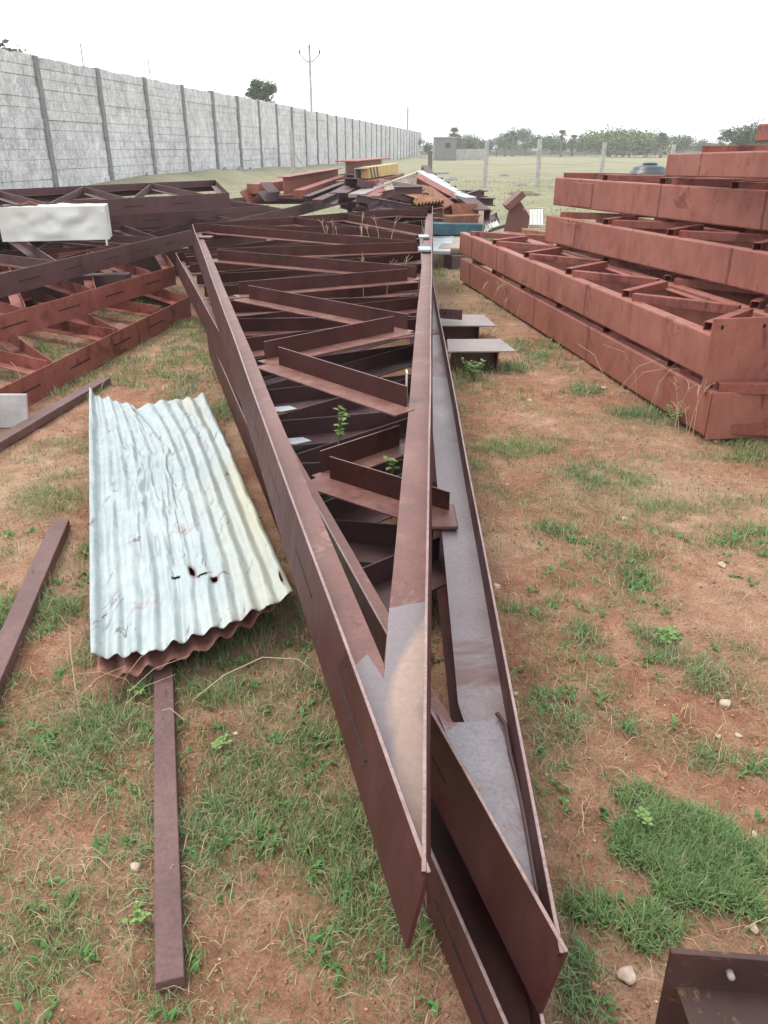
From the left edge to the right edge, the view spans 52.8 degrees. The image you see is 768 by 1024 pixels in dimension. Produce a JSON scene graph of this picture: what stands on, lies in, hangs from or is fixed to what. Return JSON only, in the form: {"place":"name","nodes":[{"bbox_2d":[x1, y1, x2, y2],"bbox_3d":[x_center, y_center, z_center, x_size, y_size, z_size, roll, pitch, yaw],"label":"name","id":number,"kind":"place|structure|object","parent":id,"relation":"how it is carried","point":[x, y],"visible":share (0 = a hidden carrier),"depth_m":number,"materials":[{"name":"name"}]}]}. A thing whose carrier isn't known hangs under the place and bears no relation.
{"place":"outdoors","nodes":[
{"label":"outdoors","id":0,"kind":"place"},
{"bbox_2d":[0,149,767,1023],"bbox_3d":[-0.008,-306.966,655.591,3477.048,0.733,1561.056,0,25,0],"label":"ground","id":1,"kind":"structure","parent":0,"point":[500,571],"depth_m":2.52,"materials":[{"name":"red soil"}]},
{"bbox_2d":[0,394,28,427],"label":"concrete slab","id":2,"kind":"object","parent":1,"relation":"on","point":[13,409],"depth_m":4.87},
{"bbox_2d":[0,519,70,697],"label":"steel bar","id":3,"kind":"object","parent":1,"relation":"on","point":[17,624],"visible":0.97,"depth_m":2.96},
{"bbox_2d":[0,377,110,450],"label":"steel bar","id":4,"kind":"object","parent":1,"relation":"on","point":[17,432],"visible":0.97,"depth_m":5.02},
{"bbox_2d":[31,272,133,305],"bbox_3d":[-3.300,-2.419,8.477,1.043,0.360,0.137,-5,26,-10],"label":"packing block","id":5,"kind":"object","parent":1,"relation":"on","point":[100,280],"depth_m":8.38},
{"bbox_2d":[0,271,191,405],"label":"steel truss","id":6,"kind":"object","parent":1,"relation":"on","point":[44,373],"visible":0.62,"depth_m":6.55,"materials":[{"name":"metal"}]},
{"bbox_2d":[0,244,175,341],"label":"steel truss","id":7,"kind":"object","parent":6,"relation":"on","point":[18,318],"visible":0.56,"depth_m":7.39,"materials":[{"name":"metal"}]},
{"bbox_2d":[0,227,193,256],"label":"steel truss","id":8,"kind":"object","parent":1,"relation":"on","point":[48,248],"visible":0.14,"depth_m":11.76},
{"bbox_2d":[0,225,191,260],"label":"steel truss","id":9,"kind":"object","parent":8,"relation":"on","point":[159,231],"visible":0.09,"depth_m":12.15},
{"bbox_2d":[0,193,337,297],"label":"steel truss","id":10,"kind":"object","parent":9,"relation":"on","point":[38,268],"visible":0.44,"depth_m":8.59,"materials":[{"name":"metal"}]},
{"bbox_2d":[0,196,268,239],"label":"steel truss","id":11,"kind":"object","parent":10,"relation":"on","point":[236,210],"visible":0.33,"depth_m":11.96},
{"bbox_2d":[0,180,229,216],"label":"steel truss","id":12,"kind":"object","parent":11,"relation":"on","point":[186,196],"visible":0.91,"depth_m":10.61,"materials":[{"name":"metal"}]},
{"bbox_2d":[0,200,111,245],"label":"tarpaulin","id":13,"kind":"object","parent":12,"relation":"on","point":[59,222],"visible":0.99,"depth_m":8.35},
{"bbox_2d":[240,188,265,202],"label":"angle offcut","id":14,"kind":"object","parent":10,"relation":"on","point":[247,195],"visible":0.34,"depth_m":16.23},
{"bbox_2d":[246,180,282,193],"bbox_3d":[-2.470,-6.942,16.521,0.422,0.252,0.846,22,33,39],"label":"box section","id":15,"kind":"object","parent":14,"relation":"on","point":[254,187],"visible":0.45,"depth_m":16.32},
{"bbox_2d":[257,182,279,201],"bbox_3d":[-2.369,-6.558,15.854,0.304,0.362,0.396,-23,34,-40],"label":"angle offcut","id":16,"kind":"object","parent":10,"relation":"on","point":[271,193],"visible":1,"depth_m":15.85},
{"bbox_2d":[302,182,343,203],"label":"steel beam","id":17,"kind":"structure","parent":10,"relation":"on","point":[316,194],"depth_m":15.96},
{"bbox_2d":[278,168,341,195],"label":"beam","id":18,"kind":"structure","parent":17,"relation":"on","point":[291,182],"depth_m":16.65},
{"bbox_2d":[293,175,344,198],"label":"channel beam","id":19,"kind":"structure","parent":17,"relation":"on","point":[298,193],"depth_m":16.06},
{"bbox_2d":[312,193,337,204],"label":"steel beam","id":20,"kind":"structure","parent":10,"relation":"on","point":[324,199],"depth_m":15.21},
{"bbox_2d":[20,631,189,724],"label":"dry stalks","id":21,"kind":"object","parent":1,"relation":"on","point":[73,674],"visible":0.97,"depth_m":2.38,"materials":[{"name":"beige"}]},
{"bbox_2d":[121,900,150,924],"bbox_3d":[-0.558,0.924,1.764,0.057,0.029,0.060,8,26,17],"label":"weed","id":22,"kind":"object","parent":1,"relation":"on","point":[138,915],"visible":1,"depth_m":1.76,"materials":[{"name":"green plant"}]},
{"bbox_2d":[127,682,146,694],"bbox_3d":[-0.791,0.574,2.492,0.055,0.041,0.071,0,25,0],"label":"weed","id":23,"kind":"object","parent":1,"relation":"on","point":[137,690],"visible":0.94,"depth_m":2.48,"materials":[{"name":"green plant"}]},
{"bbox_2d":[112,247,189,274],"bbox_3d":[-3.200,-3.441,10.648,1.043,0.360,0.137,-5,26,-10],"label":"packing block","id":24,"kind":"object","parent":1,"relation":"on","point":[150,264],"depth_m":10.60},
{"bbox_2d":[154,660,185,992],"bbox_3d":[-0.625,0.708,2.213,0.061,0.037,1.366,-7,26,-14],"label":"steel bar","id":25,"kind":"object","parent":1,"relation":"on","point":[170,969],"visible":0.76,"depth_m":1.92,"materials":[{"name":"metal"}]},
{"bbox_2d":[97,568,276,678],"bbox_3d":[-0.926,0.084,3.408,0.616,0.080,2.052,-8,26,-16],"label":"corrugated sheet","id":26,"kind":"object","parent":1,"relation":"on","point":[174,649],"visible":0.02,"depth_m":2.58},
{"bbox_2d":[89,387,292,658],"bbox_3d":[-1.087,-0.211,3.847,0.714,0.072,3.073,-8,26,-17],"label":"corrugated sheet","id":27,"kind":"object","parent":26,"relation":"on","point":[169,497],"visible":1,"depth_m":3.23,"materials":[{"name":"metal"}]},
{"bbox_2d":[0,43,421,188],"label":"compound wall","id":28,"kind":"structure","parent":1,"relation":"on","point":[63,124],"depth_m":33.26,"materials":[{"name":"concrete"}]},
{"bbox_2d":[210,733,232,748],"bbox_3d":[-0.476,0.682,2.278,0.065,0.029,0.056,-14,29,-27],"label":"weed","id":29,"kind":"object","parent":1,"relation":"on","point":[217,741],"visible":1,"depth_m":2.27,"materials":[{"name":"green plant"}]},
{"bbox_2d":[205,237,266,247],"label":"steel beam","id":30,"kind":"structure","parent":1,"relation":"on","point":[215,243],"depth_m":12.36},
{"bbox_2d":[192,657,319,700],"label":"dry stalks","id":31,"kind":"object","parent":1,"relation":"on","point":[252,662],"visible":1,"depth_m":2.54,"materials":[{"name":"beige"}]},
{"bbox_2d":[245,77,277,102],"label":"tree","id":32,"kind":"object","parent":1,"relation":"on","point":[261,90],"visible":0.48,"depth_m":65.30,"materials":[{"name":"green plant"}]},
{"bbox_2d":[289,130,307,173],"bbox_3d":[-4.109,-17.711,38.682,0.230,2.511,1.758,-23,34,-40],"label":"fence corner post","id":33,"kind":"object","parent":1,"relation":"on","point":[292,151],"visible":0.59,"depth_m":38.91,"materials":[{"name":"concrete"}]},
{"bbox_2d":[299,45,319,111],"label":"utility pole","id":34,"kind":"object","parent":1,"relation":"on","point":[310,77],"visible":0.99,"depth_m":78.35,"materials":[{"name":"concrete"}]},
{"bbox_2d":[292,444,333,501],"bbox_3d":[-0.263,-0.369,4.467,0.528,0.004,1.495,-6,26,-13],"label":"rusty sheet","id":35,"kind":"object","parent":1,"relation":"on","point":[303,449],"depth_m":4.44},
{"bbox_2d":[207,295,545,1023],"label":"steel truss","id":36,"kind":"object","parent":1,"relation":"on","point":[490,986],"visible":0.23,"depth_m":2.94,"materials":[{"name":"metal"}]},
{"bbox_2d":[333,405,349,444],"bbox_3d":[-0.202,-0.391,3.654,0.089,0.196,0.185,0,25,0],"label":"weed","id":37,"kind":"object","parent":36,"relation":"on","point":[343,418],"visible":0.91,"depth_m":3.66,"materials":[{"name":"green plant"}]},
{"bbox_2d":[175,220,568,1013],"bbox_3d":[-0.868,-1.953,7.064,3.129,0.320,12.758,0,25,0],"label":"steel truss","id":38,"kind":"object","parent":36,"relation":"on","point":[473,792],"visible":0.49,"depth_m":2.31,"materials":[{"name":"metal"}]},
{"bbox_2d":[192,206,435,948],"bbox_3d":[-0.767,-2.139,6.952,3.252,0.350,12.732,0,25,0],"label":"steel truss","id":39,"kind":"object","parent":38,"relation":"on","point":[382,710],"visible":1,"depth_m":2.68,"materials":[{"name":"brown metal"}]},
{"bbox_2d":[495,712,540,900],"bbox_3d":[0.289,0.617,1.689,0.027,0.015,0.534,0,25,0],"label":"metal rod","id":40,"kind":"object","parent":38,"relation":"on","point":[517,782],"visible":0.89,"depth_m":1.67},
{"bbox_2d":[0,369,767,1023],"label":"dry straw","id":41,"kind":"object","parent":1,"relation":"on","point":[346,763],"visible":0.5,"depth_m":2.26,"materials":[{"name":"beige plant"}]},
{"bbox_2d":[0,525,767,1023],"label":"ground weeds","id":42,"kind":"object","parent":1,"relation":"on","point":[302,847],"visible":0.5,"depth_m":2.17,"materials":[{"name":"green plant"}]},
{"bbox_2d":[420,132,460,155],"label":"tree","id":43,"kind":"object","parent":1,"relation":"on","point":[427,147],"visible":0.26,"depth_m":135.03,"materials":[{"name":"green plant"}]},
{"bbox_2d":[433,137,457,160],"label":"building","id":44,"kind":"structure","parent":1,"relation":"on","point":[444,148],"depth_m":107.22,"materials":[{"name":"concrete"}]},
{"bbox_2d":[443,254,465,268],"bbox_3d":[1.036,-3.665,11.368,0.248,0.230,0.251,-11,27,-22],"label":"packing block","id":45,"kind":"object","parent":1,"relation":"on","point":[452,261],"depth_m":11.26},
{"bbox_2d":[433,235,453,254],"bbox_3d":[0.890,-4.195,12.062,0.354,0.108,2.015,3,25,6],"label":"plank","id":46,"kind":"object","parent":45,"relation":"on","point":[438,240],"visible":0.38,"depth_m":11.92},
{"bbox_2d":[438,235,459,251],"bbox_3d":[1.164,-4.261,12.197,0.425,0.080,1.932,4,26,9],"label":"plank","id":47,"kind":"object","parent":45,"relation":"on","point":[454,246],"visible":0.27,"depth_m":11.60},
{"bbox_2d":[433,222,482,234],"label":"steel beam","id":48,"kind":"structure","parent":47,"relation":"on","point":[443,228],"depth_m":12.57,"materials":[{"name":"metal"}]},
{"bbox_2d":[442,214,480,222],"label":"steel beam","id":49,"kind":"structure","parent":48,"relation":"on","point":[462,218],"depth_m":12.82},
{"bbox_2d":[440,314,495,338],"bbox_3d":[0.712,-1.675,7.106,0.549,0.180,0.518,0,25,0],"label":"beam offcut","id":50,"kind":"object","parent":1,"relation":"on","point":[467,326],"visible":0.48,"depth_m":7.12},
{"bbox_2d":[410,308,461,319],"bbox_3d":[0.469,-1.806,7.025,0.506,0.085,0.021,9,27,19],"label":"perforated bar","id":51,"kind":"object","parent":50,"relation":"on","point":[450,314],"visible":0.58,"depth_m":6.98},
{"bbox_2d":[461,357,485,378],"bbox_3d":[0.675,-1.091,5.882,0.176,0.166,0.195,-3,25,-6],"label":"weed","id":52,"kind":"object","parent":1,"relation":"on","point":[471,371],"visible":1,"depth_m":5.86,"materials":[{"name":"green plant"}]},
{"bbox_2d":[456,128,497,153],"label":"tree","id":53,"kind":"object","parent":1,"relation":"on","point":[469,142],"visible":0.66,"depth_m":156.65,"materials":[{"name":"green plant"}]},
{"bbox_2d":[447,339,515,369],"bbox_3d":[0.759,-1.251,6.205,0.530,0.180,0.428,0,25,0],"label":"beam offcut","id":54,"kind":"object","parent":1,"relation":"on","point":[477,350],"visible":0.9,"depth_m":6.21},
{"bbox_2d":[493,123,534,151],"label":"tree","id":55,"kind":"object","parent":1,"relation":"on","point":[523,134],"visible":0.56,"depth_m":165.53,"materials":[{"name":"green plant"}]},
{"bbox_2d":[502,190,529,232],"bbox_3d":[2.082,-4.692,12.104,0.428,0.628,0.400,0,25,0],"label":"gusset offcut","id":56,"kind":"object","parent":1,"relation":"on","point":[518,218],"visible":0.91,"depth_m":12.17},
{"bbox_2d":[521,228,544,234],"bbox_3d":[2.351,-4.294,11.902,0.453,0.125,0.301,0,25,0],"label":"plank","id":57,"kind":"object","parent":1,"relation":"on","point":[530,231],"visible":0.45,"depth_m":11.76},
{"bbox_2d":[528,207,545,228],"bbox_3d":[2.518,-4.838,12.722,0.281,0.284,0.640,3,25,7],"label":"lattice tray","id":58,"kind":"object","parent":1,"relation":"on","point":[533,224],"visible":0.98,"depth_m":12.71,"materials":[{"name":"white metal"}]},
{"bbox_2d":[521,132,578,154],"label":"tree","id":59,"kind":"object","parent":1,"relation":"on","point":[551,142],"visible":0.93,"depth_m":156.97,"materials":[{"name":"green plant"}]},
{"bbox_2d":[482,140,701,187],"bbox_3d":[12.136,-17.125,38.006,19.460,2.027,1.193,-18,30,-33],"label":"wire fence","id":60,"kind":"object","parent":1,"relation":"on","point":[538,162],"visible":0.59,"depth_m":33.72,"materials":[{"name":"concrete"}]},
{"bbox_2d":[573,122,651,156],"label":"tree","id":61,"kind":"object","parent":1,"relation":"on","point":[613,141],"visible":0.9,"depth_m":142.91,"materials":[{"name":"green plant"}]},
{"bbox_2d":[460,258,767,439],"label":"lattice girder","id":62,"kind":"object","parent":1,"relation":"on","point":[738,408],"visible":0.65,"depth_m":5.48,"materials":[{"name":"metal"}]},
{"bbox_2d":[459,231,767,392],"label":"lattice girder","id":63,"kind":"object","parent":62,"relation":"on","point":[710,342],"visible":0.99,"depth_m":5.60,"materials":[{"name":"metal"}]},
{"bbox_2d":[577,343,675,415],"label":"dry stalks","id":64,"kind":"object","parent":1,"relation":"on","point":[636,383],"visible":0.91,"depth_m":5.08,"materials":[{"name":"beige"}]},
{"bbox_2d":[617,966,635,984],"bbox_3d":[0.519,0.988,1.649,0.044,0.029,0.039,-17,30,-32],"label":"stone","id":65,"kind":"object","parent":1,"relation":"on","point":[626,974],"visible":0.99,"depth_m":1.64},
{"bbox_2d":[597,125,667,156],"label":"tree","id":66,"kind":"object","parent":1,"relation":"on","point":[645,144],"visible":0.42,"depth_m":143.62,"materials":[{"name":"green plant"}]},
{"bbox_2d":[628,162,665,174],"bbox_3d":[7.720,-9.578,22.680,1.400,1.230,1.400,0,25,0],"label":"water tank","id":67,"kind":"object","parent":1,"relation":"on","point":[649,168],"visible":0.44,"depth_m":22.14,"materials":[{"name":"black plastic"}]},
{"bbox_2d":[632,126,676,156],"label":"tree","id":68,"kind":"object","parent":1,"relation":"on","point":[665,148],"visible":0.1,"depth_m":148.36,"materials":[{"name":"green plant"}]},
{"bbox_2d":[542,682,767,1021],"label":"grass mat","id":69,"kind":"object","parent":1,"relation":"on","point":[720,884],"depth_m":1.88,"materials":[{"name":"plant"}]},
{"bbox_2d":[634,806,653,825],"bbox_3d":[0.662,0.785,1.981,0.042,0.034,0.057,0,25,0],"label":"weed","id":70,"kind":"object","parent":69,"relation":"on","point":[646,820],"visible":1,"depth_m":1.98,"materials":[{"name":"green plant"}]},
{"bbox_2d":[655,131,668,157],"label":"palm tree","id":71,"kind":"object","parent":1,"relation":"on","point":[663,135],"visible":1,"depth_m":135.03,"materials":[{"name":"green plant"}]},
{"bbox_2d":[650,625,677,642],"bbox_3d":[1.007,0.442,2.776,0.096,0.039,0.094,12,28,24],"label":"weed","id":72,"kind":"object","parent":1,"relation":"on","point":[670,634],"visible":0.82,"depth_m":2.78,"materials":[{"name":"green plant"}]},
{"bbox_2d":[666,129,711,152],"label":"tree","id":73,"kind":"object","parent":1,"relation":"on","point":[683,143],"visible":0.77,"depth_m":155.82,"materials":[{"name":"green plant"}]},
{"bbox_2d":[671,377,715,442],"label":"dry stalks","id":74,"kind":"object","parent":1,"relation":"on","point":[685,411],"visible":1,"depth_m":4.59,"materials":[{"name":"beige"}]},
{"bbox_2d":[655,947,767,1023],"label":"steel bracket","id":75,"kind":"object","parent":1,"relation":"on","point":[707,987],"visible":1,"depth_m":1.41,"materials":[{"name":"metal"}]},
{"bbox_2d":[717,119,767,145],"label":"tree","id":76,"kind":"object","parent":1,"relation":"on","point":[746,135],"visible":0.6,"depth_m":84.83,"materials":[{"name":"green plant"}]},
{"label":"scrap offcut","id":77,"kind":"object","parent":1,"relation":"on","visible":0},
{"bbox_2d":[423,189,482,206],"bbox_3d":[1.238,-5.744,14.388,1.195,0.472,0.140,-4,26,-9],"label":"scrap offcut","id":78,"kind":"object","parent":77,"relation":"on","point":[477,194],"visible":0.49,"depth_m":14.38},
{"bbox_2d":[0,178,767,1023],"bbox_3d":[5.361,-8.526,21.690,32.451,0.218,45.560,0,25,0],"label":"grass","id":79,"kind":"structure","parent":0,"point":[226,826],"depth_m":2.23,"materials":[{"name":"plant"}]},
{"bbox_2d":[0,0,767,148],"label":"sky","id":80,"kind":"structure","parent":0,"point":[699,68],"materials":[{"name":"white"}]},
{"bbox_2d":[456,149,484,159],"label":"wall","id":81,"kind":"structure","parent":0,"point":[469,154],"depth_m":113.34,"materials":[{"name":"concrete"}]},
{"bbox_2d":[421,151,700,154],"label":"boundary wall","id":82,"kind":"structure","parent":0,"point":[533,153],"depth_m":176.66,"materials":[{"name":"concrete"}]},
{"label":"scrap offcut","id":83,"kind":"object","parent":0,"visible":0},
{"bbox_2d":[412,175,463,202],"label":"beam","id":84,"kind":"structure","parent":83,"relation":"on","point":[441,189],"depth_m":15.36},
{"bbox_2d":[417,207,443,220],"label":"scrap offcut","id":85,"kind":"object","parent":84,"relation":"on","point":[438,212],"visible":0.16,"depth_m":13.79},
{"bbox_2d":[422,186,452,207],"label":"steel beam","id":86,"kind":"structure","parent":85,"relation":"on","point":[447,201],"depth_m":14.23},
{"bbox_2d":[406,189,443,205],"bbox_3d":[0.722,-5.775,14.191,0.614,0.212,1.352,-3,25,-6],"label":"ribbed sheet","id":87,"kind":"object","parent":86,"relation":"on","point":[426,199],"visible":0.7,"depth_m":13.93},
{"bbox_2d":[442,203,478,214],"bbox_3d":[1.327,-5.169,13.385,0.568,0.343,0.360,-15,29,-29],"label":"box section","id":88,"kind":"object","parent":86,"relation":"on","point":[458,208],"visible":0.55,"depth_m":13.26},
{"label":"scrap offcut","id":89,"kind":"object","parent":83,"relation":"on","visible":0},
{"bbox_2d":[416,170,462,193],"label":"channel beam","id":90,"kind":"structure","parent":89,"relation":"on","point":[435,178],"depth_m":16.07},
{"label":"scrap offcut","id":91,"kind":"object","parent":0,"visible":0},
{"bbox_2d":[343,198,357,208],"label":"scrap offcut","id":92,"kind":"object","parent":91,"relation":"on","point":[352,204],"visible":0.28,"depth_m":14.89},
{"bbox_2d":[329,185,356,204],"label":"steel beam","id":93,"kind":"structure","parent":92,"relation":"on","point":[343,191],"depth_m":14.85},
{"bbox_2d":[335,157,389,181],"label":"beam","id":94,"kind":"structure","parent":93,"relation":"on","point":[351,165],"depth_m":17.21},
{"bbox_2d":[352,201,378,211],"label":"steel beam","id":95,"kind":"structure","parent":91,"relation":"on","point":[361,204],"depth_m":14.24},
{"bbox_2d":[356,204,367,210],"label":"scrap offcut","id":96,"kind":"object","parent":95,"relation":"on","point":[361,207],"visible":0.42,"depth_m":14.00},
{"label":"scrap offcut","id":97,"kind":"object","parent":96,"relation":"on","visible":0},
{"bbox_2d":[368,195,398,210],"bbox_3d":[0.039,-5.461,13.620,0.100,0.279,0.873,20,32,36],"label":"scrap offcut","id":98,"kind":"object","parent":97,"relation":"on","point":[377,205],"visible":0.53,"depth_m":13.52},
{"bbox_2d":[356,194,410,208],"bbox_3d":[-0.006,-5.427,13.591,0.972,0.279,0.100,3,25,5],"label":"scrap offcut","id":99,"kind":"object","parent":98,"relation":"on","point":[371,200],"visible":0.77,"depth_m":13.58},
{"bbox_2d":[391,191,420,206],"bbox_3d":[0.416,-5.594,13.840,0.682,0.298,0.100,-18,31,-33],"label":"scrap offcut","id":100,"kind":"object","parent":98,"relation":"on","point":[405,198],"visible":0.59,"depth_m":13.79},
{"bbox_2d":[394,186,422,194],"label":"scrap offcut","id":101,"kind":"object","parent":98,"relation":"on","point":[410,190],"visible":1,"depth_m":13.16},
{"bbox_2d":[366,186,385,205],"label":"steel beam","id":102,"kind":"structure","parent":95,"relation":"on","point":[374,193],"depth_m":14.49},
{"bbox_2d":[348,185,383,197],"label":"steel beam","id":103,"kind":"structure","parent":102,"relation":"on","point":[365,191],"depth_m":14.70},
{"bbox_2d":[344,178,373,189],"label":"steel beam","id":104,"kind":"structure","parent":103,"relation":"on","point":[358,183],"depth_m":15.37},
{"bbox_2d":[360,173,403,188],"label":"steel beam","id":105,"kind":"structure","parent":103,"relation":"on","point":[375,181],"depth_m":16.65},
{"bbox_2d":[361,163,399,179],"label":"hazard beam","id":106,"kind":"structure","parent":105,"relation":"on","point":[374,171],"depth_m":16.51,"materials":[{"name":"metal"}]},
{"bbox_2d":[384,176,415,189],"bbox_3d":[0.395,-6.759,16.065,0.227,0.425,2.466,7,26,14],"label":"ribbed sheet","id":107,"kind":"object","parent":95,"relation":"on","point":[412,180],"visible":0.38,"depth_m":16.26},
{"bbox_2d":[377,179,424,186],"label":"scrap offcut","id":108,"kind":"object","parent":107,"relation":"on","point":[395,183],"visible":0.54,"depth_m":15.50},
{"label":"scrap offcut","id":109,"kind":"object","parent":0,"visible":0},
{"bbox_2d":[456,195,490,220],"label":"steel beam","id":110,"kind":"structure","parent":109,"relation":"on","point":[484,208],"depth_m":13.53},
{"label":"lattice girder","id":111,"kind":"object","parent":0,"visible":0},
{"bbox_2d":[525,234,767,316],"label":"lattice girder","id":112,"kind":"object","parent":111,"relation":"on","point":[717,292],"visible":0.27,"depth_m":6.33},
{"bbox_2d":[545,211,767,294],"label":"lattice girder","id":113,"kind":"object","parent":112,"relation":"on","point":[737,260],"visible":0.99,"depth_m":6.38,"materials":[{"name":"metal"}]},
{"bbox_2d":[553,173,767,230],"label":"lattice girder","id":114,"kind":"object","parent":113,"relation":"on","point":[740,203],"visible":0.96,"depth_m":6.76,"materials":[{"name":"metal"}]},
{"bbox_2d":[665,145,767,178],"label":"lattice girder","id":115,"kind":"object","parent":114,"relation":"on","point":[739,161],"visible":1,"depth_m":6.10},
{"bbox_2d":[755,124,767,141],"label":"lattice girder","id":116,"kind":"object","parent":115,"relation":"on","point":[762,133],"visible":1,"depth_m":6.22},
{"bbox_2d":[619,213,767,233],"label":"lattice girder","id":117,"kind":"object","parent":112,"relation":"on","point":[713,228],"visible":0.07,"depth_m":7.19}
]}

